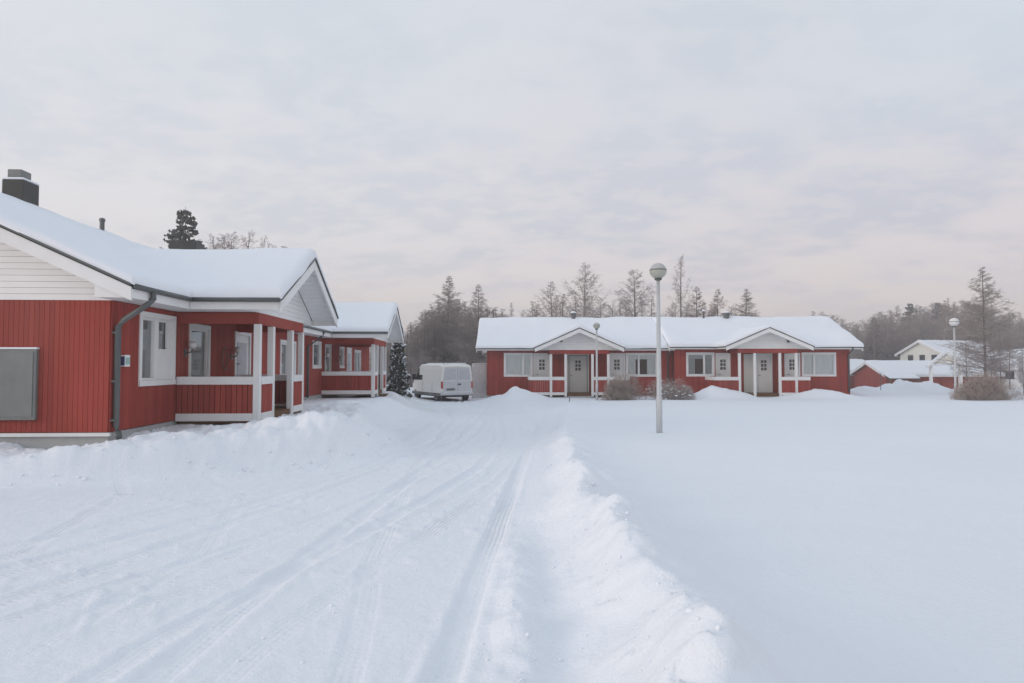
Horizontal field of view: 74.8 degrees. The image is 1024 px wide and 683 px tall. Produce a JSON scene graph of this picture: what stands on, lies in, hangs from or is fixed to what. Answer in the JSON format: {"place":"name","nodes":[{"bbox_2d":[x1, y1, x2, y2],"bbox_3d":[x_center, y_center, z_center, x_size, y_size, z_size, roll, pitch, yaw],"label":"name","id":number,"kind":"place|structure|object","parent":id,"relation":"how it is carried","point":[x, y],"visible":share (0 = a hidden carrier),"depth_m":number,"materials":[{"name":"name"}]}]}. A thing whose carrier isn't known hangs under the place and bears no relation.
{"place":"outdoors","nodes":[
{"label":"outdoors","id":0,"kind":"place"},
{"bbox_2d":[0,379,1023,682],"bbox_3d":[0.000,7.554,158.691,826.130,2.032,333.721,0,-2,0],"label":"snow ground","id":1,"kind":"structure","parent":0,"point":[856,535],"depth_m":5.47,"materials":[{"name":"white snow"}]},
{"bbox_2d":[160,207,209,248],"bbox_3d":[-22.205,-2.750,46.380,8.752,13.222,9.132,1,-2,-27],"label":"spruce tree","id":2,"kind":"object","parent":1,"relation":"on","point":[179,232],"visible":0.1,"depth_m":46.04,"materials":[{"name":"green plant"}]},
{"bbox_2d":[0,169,404,449],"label":"row house","id":3,"kind":"structure","parent":1,"relation":"on","point":[128,338],"depth_m":12.08,"materials":[{"name":"wood"}]},
{"bbox_2d":[0,347,39,419],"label":"window frame","id":4,"kind":"object","parent":3,"relation":"attached to","point":[18,384],"visible":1,"depth_m":10.12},
{"bbox_2d":[138,311,176,386],"bbox_3d":[-6.273,0.141,11.800,0.131,1.260,1.340,0,-2,-3],"label":"window","id":5,"kind":"structure","parent":3,"relation":"in","point":[157,332],"depth_m":11.75,"materials":[{"name":"white paint"}]},
{"bbox_2d":[188,324,210,376],"bbox_3d":[-6.372,0.471,13.576,0.131,1.630,1.040,0,-2,-3],"label":"window","id":6,"kind":"structure","parent":3,"relation":"in","point":[199,359],"depth_m":13.73,"materials":[{"name":"grey glass"}]},
{"bbox_2d":[234,331,251,376],"bbox_3d":[-6.492,0.659,16.104,0.122,1.760,1.110,0,-2,-3],"label":"door","id":7,"kind":"structure","parent":3,"relation":"in","point":[242,363],"depth_m":16.17,"materials":[{"name":"white paint"}]},
{"bbox_2d":[280,339,295,373],"bbox_3d":[-6.728,0.537,20.028,0.131,1.130,1.680,0,-2,-3],"label":"window","id":8,"kind":"structure","parent":3,"relation":"in","point":[283,343],"depth_m":19.86,"materials":[{"name":"grey glass"}]},
{"bbox_2d":[312,340,321,368],"bbox_3d":[-6.929,0.471,23.678,0.131,0.970,1.280,0,-2,-3],"label":"window","id":9,"kind":"structure","parent":3,"relation":"in","point":[317,346],"depth_m":23.87,"materials":[{"name":"white paint"}]},
{"bbox_2d":[325,344,331,370],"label":"window","id":10,"kind":"structure","parent":3,"relation":"in","point":[327,349],"depth_m":25.66,"materials":[{"name":"grey glass"}]},
{"bbox_2d":[339,347,344,367],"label":"window","id":11,"kind":"structure","parent":3,"relation":"in","point":[341,363],"depth_m":28.34,"materials":[{"name":"grey glass"}]},
{"bbox_2d":[346,347,351,370],"bbox_3d":[-7.221,1.152,29.600,0.093,1.760,1.060,0,-2,-3],"label":"door","id":12,"kind":"structure","parent":3,"relation":"in","point":[348,350],"depth_m":29.56,"materials":[{"name":"white paint"}]},
{"bbox_2d":[354,350,360,370],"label":"window","id":13,"kind":"structure","parent":3,"relation":"in","point":[357,357],"depth_m":31.86,"materials":[{"name":"white glass"}]},
{"bbox_2d":[206,233,219,248],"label":"birch tree","id":14,"kind":"object","parent":1,"relation":"on","point":[210,234],"visible":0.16,"depth_m":57.26,"materials":[{"name":"grey plant"}]},
{"bbox_2d":[212,234,238,248],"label":"birch tree","id":15,"kind":"object","parent":1,"relation":"on","point":[223,245],"visible":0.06,"depth_m":61.56,"materials":[{"name":"grey plant"}]},
{"bbox_2d":[210,231,244,248],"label":"birch tree","id":16,"kind":"object","parent":1,"relation":"on","point":[229,240],"visible":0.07,"depth_m":65.63,"materials":[{"name":"grey plant"}]},
{"bbox_2d":[240,229,257,248],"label":"birch tree","id":17,"kind":"object","parent":1,"relation":"on","point":[244,241],"visible":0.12,"depth_m":52.56,"materials":[{"name":"grey plant"}]},
{"bbox_2d":[369,348,391,376],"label":"larch tree","id":18,"kind":"object","parent":1,"relation":"on","point":[387,354],"visible":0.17,"depth_m":61.42,"materials":[{"name":"grey plant"}]},
{"bbox_2d":[386,343,412,397],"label":"spruce tree","id":19,"kind":"object","parent":1,"relation":"on","point":[398,378],"visible":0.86,"depth_m":31.32,"materials":[{"name":"green plant"}]},
{"bbox_2d":[386,340,414,385],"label":"larch tree","id":20,"kind":"object","parent":1,"relation":"on","point":[405,359],"visible":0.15,"depth_m":59.04,"materials":[{"name":"grey plant"}]},
{"bbox_2d":[386,326,415,374],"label":"larch tree","id":21,"kind":"object","parent":1,"relation":"on","point":[407,335],"visible":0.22,"depth_m":61.18,"materials":[{"name":"grey plant"}]},
{"bbox_2d":[406,348,419,386],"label":"larch tree","id":22,"kind":"object","parent":1,"relation":"on","point":[411,373],"visible":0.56,"depth_m":50.01,"materials":[{"name":"grey plant"}]},
{"bbox_2d":[405,327,436,380],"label":"birch tree","id":23,"kind":"object","parent":1,"relation":"on","point":[417,338],"visible":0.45,"depth_m":59.15,"materials":[{"name":"grey plant"}]},
{"bbox_2d":[412,350,432,374],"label":"birch tree","id":24,"kind":"object","parent":1,"relation":"on","point":[421,357],"visible":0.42,"depth_m":51.90,"materials":[{"name":"grey plant"}]},
{"bbox_2d":[405,312,441,380],"bbox_3d":[-7.684,1.071,59.627,5.063,7.432,4.751,1,-2,-23],"label":"larch tree","id":25,"kind":"object","parent":1,"relation":"on","point":[425,334],"visible":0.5,"depth_m":59.30,"materials":[{"name":"grey plant"}]},
{"bbox_2d":[408,311,447,361],"bbox_3d":[-7.513,1.029,60.991,4.332,7.669,4.748,1,-2,-16],"label":"birch tree","id":26,"kind":"object","parent":1,"relation":"on","point":[427,330],"visible":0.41,"depth_m":60.68,"materials":[{"name":"grey plant"}]},
{"bbox_2d":[408,312,455,372],"bbox_3d":[-6.965,1.073,61.185,6.337,7.602,5.485,1,-2,-23],"label":"larch tree","id":27,"kind":"object","parent":1,"relation":"on","point":[437,344],"visible":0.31,"depth_m":60.68,"materials":[{"name":"grey plant"}]},
{"bbox_2d":[390,276,481,368],"bbox_3d":[-6.097,-0.411,62.292,9.440,11.467,10.453,-2,-3,36],"label":"larch tree","id":28,"kind":"object","parent":1,"relation":"on","point":[444,319],"visible":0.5,"depth_m":61.27,"materials":[{"name":"grey plant"}]},
{"bbox_2d":[412,363,472,400],"bbox_3d":[-3.943,2.213,37.144,2.260,2.030,4.770,1,-2,-28],"label":"van","id":29,"kind":"object","parent":1,"relation":"on","point":[437,381],"visible":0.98,"depth_m":35.34,"materials":[{"name":"white paint"}]},
{"bbox_2d":[432,311,459,360],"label":"larch tree","id":30,"kind":"object","parent":1,"relation":"on","point":[445,338],"visible":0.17,"depth_m":62.50,"materials":[{"name":"grey plant"}]},
{"bbox_2d":[426,298,470,355],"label":"tree","id":31,"kind":"object","parent":1,"relation":"on","point":[451,318],"visible":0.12,"depth_m":66.36,"materials":[{"name":"grey plant"}]},
{"bbox_2d":[435,322,471,365],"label":"birch tree","id":32,"kind":"object","parent":1,"relation":"on","point":[455,328],"visible":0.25,"depth_m":62.14,"materials":[{"name":"grey plant"}]},
{"bbox_2d":[453,301,475,362],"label":"larch tree","id":33,"kind":"object","parent":1,"relation":"on","point":[466,323],"visible":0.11,"depth_m":66.17,"materials":[{"name":"grey plant"}]},
{"bbox_2d":[443,284,494,369],"bbox_3d":[-2.752,0.121,59.999,7.812,10.544,8.650,1,-2,-25],"label":"larch tree","id":34,"kind":"object","parent":1,"relation":"on","point":[473,318],"visible":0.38,"depth_m":59.87,"materials":[{"name":"grey plant"}]},
{"bbox_2d":[461,306,489,371],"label":"larch tree","id":35,"kind":"object","parent":1,"relation":"on","point":[487,310],"visible":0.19,"depth_m":57.99,"materials":[{"name":"grey plant"}]},
{"bbox_2d":[472,363,486,397],"bbox_3d":[-1.830,2.340,37.992,0.900,2.200,0.145,0,-2,0],"label":"board fence","id":36,"kind":"object","parent":1,"relation":"on","point":[479,378],"visible":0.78,"depth_m":37.95,"materials":[{"name":"white wood"}]},
{"bbox_2d":[521,304,545,316],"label":"birch tree","id":37,"kind":"object","parent":1,"relation":"on","point":[536,307],"visible":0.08,"depth_m":63.53,"materials":[{"name":"grey plant"}]},
{"bbox_2d":[532,281,575,316],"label":"birch tree","id":38,"kind":"object","parent":1,"relation":"on","point":[551,305],"visible":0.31,"depth_m":58.01,"materials":[{"name":"grey plant"}]},
{"bbox_2d":[542,295,566,316],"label":"birch tree","id":39,"kind":"object","parent":1,"relation":"on","point":[553,309],"visible":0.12,"depth_m":81.70,"materials":[{"name":"grey plant"}]},
{"bbox_2d":[557,295,568,316],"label":"larch tree","id":40,"kind":"object","parent":1,"relation":"on","point":[562,308],"visible":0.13,"depth_m":79.24,"materials":[{"name":"grey plant"}]},
{"bbox_2d":[557,264,612,317],"bbox_3d":[5.919,-0.784,56.156,5.116,11.714,5.096,0,-2,-13],"label":"birch tree","id":41,"kind":"object","parent":1,"relation":"on","point":[583,306],"visible":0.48,"depth_m":56.08,"materials":[{"name":"grey plant"}]},
{"bbox_2d":[577,296,602,317],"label":"birch tree","id":42,"kind":"object","parent":1,"relation":"on","point":[579,309],"visible":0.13,"depth_m":66.22,"materials":[{"name":"grey plant"}]},
{"bbox_2d":[593,322,599,399],"bbox_3d":[4.160,1.117,32.881,0.344,4.104,0.344,0,-2,0],"label":"street lamp","id":43,"kind":"object","parent":1,"relation":"on","point":[596,325],"visible":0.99,"depth_m":32.84,"materials":[{"name":"grey metal"}]},
{"bbox_2d":[588,297,615,317],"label":"birch tree","id":44,"kind":"object","parent":1,"relation":"on","point":[601,309],"visible":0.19,"depth_m":69.77,"materials":[{"name":"grey plant"}]},
{"bbox_2d":[599,370,644,399],"bbox_3d":[5.419,2.223,32.947,2.724,1.695,1.879,0,-2,-6],"label":"shrub","id":45,"kind":"object","parent":1,"relation":"on","point":[617,390],"visible":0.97,"depth_m":32.72,"materials":[{"name":"brown plant"}]},
{"bbox_2d":[603,270,663,316],"bbox_3d":[10.356,-0.554,57.242,5.771,11.384,5.266,-1,-2,17],"label":"birch tree","id":46,"kind":"object","parent":1,"relation":"on","point":[635,314],"visible":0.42,"depth_m":57.00,"materials":[{"name":"grey plant"}]},
{"bbox_2d":[646,296,655,316],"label":"larch tree","id":47,"kind":"object","parent":1,"relation":"on","point":[651,308],"visible":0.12,"depth_m":85.64,"materials":[{"name":"grey plant"}]},
{"bbox_2d":[649,263,666,432],"bbox_3d":[3.220,0.284,14.700,0.374,4.026,0.374,0,-2,0],"label":"street lamp","id":48,"kind":"object","parent":1,"relation":"on","point":[658,271],"visible":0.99,"depth_m":14.65,"materials":[{"name":"grey metal"}]},
{"bbox_2d":[476,309,863,397],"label":"row house","id":49,"kind":"structure","parent":1,"relation":"on","point":[753,356],"depth_m":36.64,"materials":[{"name":"wood"}]},
{"bbox_2d":[504,353,532,376],"bbox_3d":[0.350,1.288,36.988,1.600,1.310,0.131,0,-2,0],"label":"window","id":50,"kind":"structure","parent":49,"relation":"in","point":[515,364],"depth_m":37.02,"materials":[{"name":"white glass"}]},
{"bbox_2d":[533,353,549,391],"bbox_3d":[1.650,1.722,36.965,0.940,2.160,0.093,0,-2,0],"label":"door","id":51,"kind":"structure","parent":49,"relation":"in","point":[541,361],"depth_m":36.97,"materials":[{"name":"white paint"}]},
{"bbox_2d":[567,354,588,391],"bbox_3d":[3.640,1.772,36.963,1.200,2.180,0.093,0,-2,0],"label":"door","id":52,"kind":"structure","parent":49,"relation":"in","point":[577,364],"depth_m":36.95,"materials":[{"name":"grey paint"}]},
{"bbox_2d":[610,353,624,376],"bbox_3d":[5.790,1.722,36.965,0.900,2.160,0.093,0,-2,0],"label":"door","id":53,"kind":"structure","parent":49,"relation":"in","point":[617,360],"depth_m":36.97,"materials":[{"name":"white paint"}]},
{"bbox_2d":[626,353,656,376],"bbox_3d":[7.150,1.288,36.988,1.760,1.310,0.131,0,-2,0],"label":"window","id":54,"kind":"structure","parent":49,"relation":"in","point":[631,358],"depth_m":37.02,"materials":[{"name":"white paint"}]},
{"bbox_2d":[686,352,714,375],"bbox_3d":[10.275,1.253,36.589,1.550,1.310,0.131,0,-2,0],"label":"window","id":55,"kind":"structure","parent":49,"relation":"in","point":[708,358],"depth_m":36.59,"materials":[{"name":"white glass"}]},
{"bbox_2d":[715,353,730,376],"bbox_3d":[11.515,1.707,36.566,0.810,2.160,0.093,0,-2,0],"label":"door","id":56,"kind":"structure","parent":49,"relation":"in","point":[723,360],"depth_m":36.56,"materials":[{"name":"white paint"}]},
{"bbox_2d":[756,353,772,391],"bbox_3d":[13.740,1.747,36.550,0.920,2.200,0.122,0,-2,0],"label":"door","id":57,"kind":"structure","parent":49,"relation":"in","point":[764,373],"depth_m":36.56,"materials":[{"name":"white paint"}]},
{"bbox_2d":[784,353,799,376],"bbox_3d":[15.290,1.707,36.566,0.860,2.160,0.093,0,-2,0],"label":"door","id":58,"kind":"structure","parent":49,"relation":"in","point":[788,357],"depth_m":36.56,"materials":[{"name":"white paint"}]},
{"bbox_2d":[801,352,836,375],"bbox_3d":[16.740,1.253,36.589,1.880,1.310,0.131,0,-2,0],"label":"window","id":59,"kind":"structure","parent":49,"relation":"in","point":[813,363],"depth_m":36.63,"materials":[{"name":"white glass"}]},
{"bbox_2d":[644,376,695,399],"bbox_3d":[7.828,2.396,33.123,2.630,1.356,1.530,0,-2,-3],"label":"shrub","id":60,"kind":"object","parent":1,"relation":"on","point":[681,393],"visible":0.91,"depth_m":33.00,"materials":[{"name":"brown plant"}]},
{"bbox_2d":[660,302,688,316],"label":"birch tree","id":61,"kind":"object","parent":1,"relation":"on","point":[671,309],"visible":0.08,"depth_m":64.68,"materials":[{"name":"grey plant"}]},
{"bbox_2d":[666,254,694,316],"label":"tree","id":62,"kind":"object","parent":1,"relation":"on","point":[680,298],"visible":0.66,"depth_m":56.16,"materials":[{"name":"grey plant"}]},
{"bbox_2d":[685,286,708,316],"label":"larch tree","id":63,"kind":"object","parent":1,"relation":"on","point":[696,303],"visible":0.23,"depth_m":58.00,"materials":[{"name":"grey plant"}]},
{"bbox_2d":[707,289,727,316],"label":"larch tree","id":64,"kind":"object","parent":1,"relation":"on","point":[715,306],"visible":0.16,"depth_m":57.12,"materials":[{"name":"grey plant"}]},
{"bbox_2d":[729,288,759,316],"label":"larch tree","id":65,"kind":"object","parent":1,"relation":"on","point":[745,295],"visible":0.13,"depth_m":55.09,"materials":[{"name":"grey plant"}]},
{"bbox_2d":[839,318,858,358],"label":"birch tree","id":66,"kind":"object","parent":1,"relation":"on","point":[851,356],"visible":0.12,"depth_m":88.47,"materials":[{"name":"grey plant"}]},
{"bbox_2d":[842,324,865,358],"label":"birch tree","id":67,"kind":"object","parent":1,"relation":"on","point":[855,355],"visible":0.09,"depth_m":96.50,"materials":[{"name":"grey plant"}]},
{"bbox_2d":[850,359,864,388],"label":"outbuilding","id":68,"kind":"structure","parent":1,"relation":"on","point":[854,363],"depth_m":75.01,"materials":[{"name":"wood"}]},
{"bbox_2d":[854,319,878,359],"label":"birch tree","id":69,"kind":"object","parent":1,"relation":"on","point":[864,348],"visible":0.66,"depth_m":98.31,"materials":[{"name":"grey plant"}]},
{"bbox_2d":[856,323,891,359],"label":"birch tree","id":70,"kind":"object","parent":1,"relation":"on","point":[881,325],"visible":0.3,"depth_m":99.21,"materials":[{"name":"grey plant"}]},
{"bbox_2d":[856,314,893,359],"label":"birch tree","id":71,"kind":"object","parent":1,"relation":"on","point":[876,342],"visible":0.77,"depth_m":97.35,"materials":[{"name":"grey plant"}]},
{"bbox_2d":[864,317,890,359],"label":"spruce tree","id":72,"kind":"object","parent":1,"relation":"on","point":[871,320],"visible":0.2,"depth_m":99.49,"materials":[{"name":"grey plant"}]},
{"bbox_2d":[866,312,896,357],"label":"birch tree","id":73,"kind":"object","parent":1,"relation":"on","point":[886,327],"visible":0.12,"depth_m":111.05,"materials":[{"name":"grey plant"}]},
{"bbox_2d":[868,315,906,358],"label":"birch tree","id":74,"kind":"object","parent":1,"relation":"on","point":[896,332],"visible":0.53,"depth_m":99.43,"materials":[{"name":"grey plant"}]},
{"bbox_2d":[884,312,903,359],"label":"larch tree","id":75,"kind":"object","parent":1,"relation":"on","point":[891,337],"visible":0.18,"depth_m":103.13,"materials":[{"name":"grey plant"}]},
{"bbox_2d":[882,305,915,359],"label":"birch tree","id":76,"kind":"object","parent":1,"relation":"on","point":[895,325],"visible":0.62,"depth_m":99.08,"materials":[{"name":"grey plant"}]},
{"bbox_2d":[890,322,925,358],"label":"birch tree","id":77,"kind":"object","parent":1,"relation":"on","point":[905,324],"visible":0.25,"depth_m":100.27,"materials":[{"name":"grey plant"}]},
{"bbox_2d":[901,308,916,345],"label":"larch tree","id":78,"kind":"object","parent":1,"relation":"on","point":[908,312],"visible":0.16,"depth_m":106.58,"materials":[{"name":"grey plant"}]},
{"bbox_2d":[899,303,922,349],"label":"spruce tree","id":79,"kind":"object","parent":1,"relation":"on","point":[911,307],"visible":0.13,"depth_m":116.06,"materials":[{"name":"grey plant"}]},
{"bbox_2d":[898,306,942,343],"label":"birch tree","id":80,"kind":"object","parent":1,"relation":"on","point":[923,320],"visible":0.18,"depth_m":108.40,"materials":[{"name":"grey plant"}]},
{"bbox_2d":[905,310,935,339],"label":"birch tree","id":81,"kind":"object","parent":1,"relation":"on","point":[923,325],"visible":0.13,"depth_m":113.18,"materials":[{"name":"grey plant"}]},
{"bbox_2d":[904,308,938,345],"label":"birch tree","id":82,"kind":"object","parent":1,"relation":"on","point":[920,324],"visible":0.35,"depth_m":104.27,"materials":[{"name":"grey plant"}]},
{"bbox_2d":[850,360,1005,388],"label":"outbuilding","id":83,"kind":"structure","parent":1,"relation":"on","point":[865,373],"depth_m":67.01,"materials":[{"name":"wood"}]},
{"bbox_2d":[918,301,947,339],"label":"tree","id":84,"kind":"object","parent":1,"relation":"on","point":[934,310],"visible":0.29,"depth_m":111.29,"materials":[{"name":"grey plant"}]},
{"bbox_2d":[922,302,949,339],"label":"spruce tree","id":85,"kind":"object","parent":1,"relation":"on","point":[939,311],"visible":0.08,"depth_m":113.82,"materials":[{"name":"grey plant"}]},
{"bbox_2d":[894,340,988,360],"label":"house","id":86,"kind":"structure","parent":1,"relation":"on","point":[930,350],"depth_m":88.27,"materials":[{"name":"wood"}]},
{"bbox_2d":[931,300,951,339],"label":"larch tree","id":87,"kind":"object","parent":1,"relation":"on","point":[935,334],"visible":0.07,"depth_m":103.80,"materials":[{"name":"grey plant"}]},
{"bbox_2d":[921,304,962,340],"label":"birch tree","id":88,"kind":"object","parent":1,"relation":"on","point":[945,334],"visible":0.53,"depth_m":96.93,"materials":[{"name":"grey plant"}]},
{"bbox_2d":[925,351,965,386],"bbox_3d":[40.062,3.059,61.931,3.039,4.412,2.242,-1,-2,28],"label":"carport","id":89,"kind":"object","parent":1,"relation":"on","point":[946,354],"visible":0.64,"depth_m":61.40,"materials":[{"name":"wood"}]},
{"bbox_2d":[933,301,971,340],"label":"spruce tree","id":90,"kind":"object","parent":1,"relation":"on","point":[957,325],"visible":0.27,"depth_m":101.28,"materials":[{"name":"grey plant"}]},
{"bbox_2d":[949,318,958,391],"bbox_3d":[22.600,1.006,34.186,0.455,4.420,0.455,0,-2,0],"label":"street lamp","id":91,"kind":"object","parent":1,"relation":"on","point":[953,322],"visible":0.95,"depth_m":34.15,"materials":[{"name":"grey metal"}]},
{"bbox_2d":[960,337,971,379],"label":"birch tree","id":92,"kind":"object","parent":1,"relation":"on","point":[966,376],"visible":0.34,"depth_m":42.47,"materials":[{"name":"grey plant"}]},
{"bbox_2d":[957,301,990,340],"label":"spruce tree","id":93,"kind":"object","parent":1,"relation":"on","point":[967,318],"visible":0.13,"depth_m":109.03,"materials":[{"name":"grey plant"}]},
{"bbox_2d":[932,266,1023,381],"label":"larch tree","id":94,"kind":"object","parent":1,"relation":"on","point":[983,359],"visible":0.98,"depth_m":38.72,"materials":[{"name":"grey plant"}]},
{"bbox_2d":[942,348,1023,388],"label":"house","id":95,"kind":"structure","parent":1,"relation":"on","point":[1013,379],"depth_m":66.33,"materials":[{"name":"white"}]},
{"bbox_2d":[999,370,1015,379],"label":"window","id":96,"kind":"structure","parent":95,"relation":"in","point":[1013,371],"depth_m":66.00,"materials":[{"name":"grey glass"}]},
{"bbox_2d":[948,369,1023,400],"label":"shrub","id":97,"kind":"object","parent":1,"relation":"on","point":[988,389],"visible":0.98,"depth_m":32.68,"materials":[{"name":"brown plant"}]},
{"bbox_2d":[964,309,1015,346],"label":"birch tree","id":98,"kind":"object","parent":1,"relation":"on","point":[994,330],"visible":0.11,"depth_m":97.09,"materials":[{"name":"grey plant"}]},
{"bbox_2d":[980,308,1019,344],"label":"birch tree","id":99,"kind":"object","parent":1,"relation":"on","point":[993,316],"visible":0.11,"depth_m":107.16,"materials":[{"name":"grey plant"}]},
{"bbox_2d":[993,336,1012,383],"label":"larch tree","id":100,"kind":"object","parent":1,"relation":"on","point":[1000,377],"visible":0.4,"depth_m":42.19,"materials":[{"name":"plant"}]},
{"bbox_2d":[993,311,1023,348],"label":"birch tree","id":101,"kind":"object","parent":1,"relation":"on","point":[1012,314],"visible":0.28,"depth_m":114.52,"materials":[{"name":"grey plant"}]},
{"bbox_2d":[1003,335,1015,389],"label":"birch tree","id":102,"kind":"object","parent":1,"relation":"on","point":[1009,366],"visible":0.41,"depth_m":44.83,"materials":[{"name":"grey plant"}]},
{"bbox_2d":[1008,318,1023,348],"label":"birch tree","id":103,"kind":"object","parent":1,"relation":"on","point":[1018,329],"visible":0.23,"depth_m":110.09,"materials":[{"name":"grey plant"}]},
{"bbox_2d":[1009,320,1023,349],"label":"birch tree","id":104,"kind":"object","parent":1,"relation":"on","point":[1018,335],"visible":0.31,"depth_m":100.99,"materials":[{"name":"grey plant"}]},
{"bbox_2d":[1013,349,1023,392],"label":"birch tree","id":105,"kind":"object","parent":1,"relation":"on","point":[1020,372],"visible":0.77,"depth_m":41.49,"materials":[{"name":"grey plant"}]},
{"bbox_2d":[0,0,1023,370],"label":"sky","id":106,"kind":"structure","parent":0,"point":[853,161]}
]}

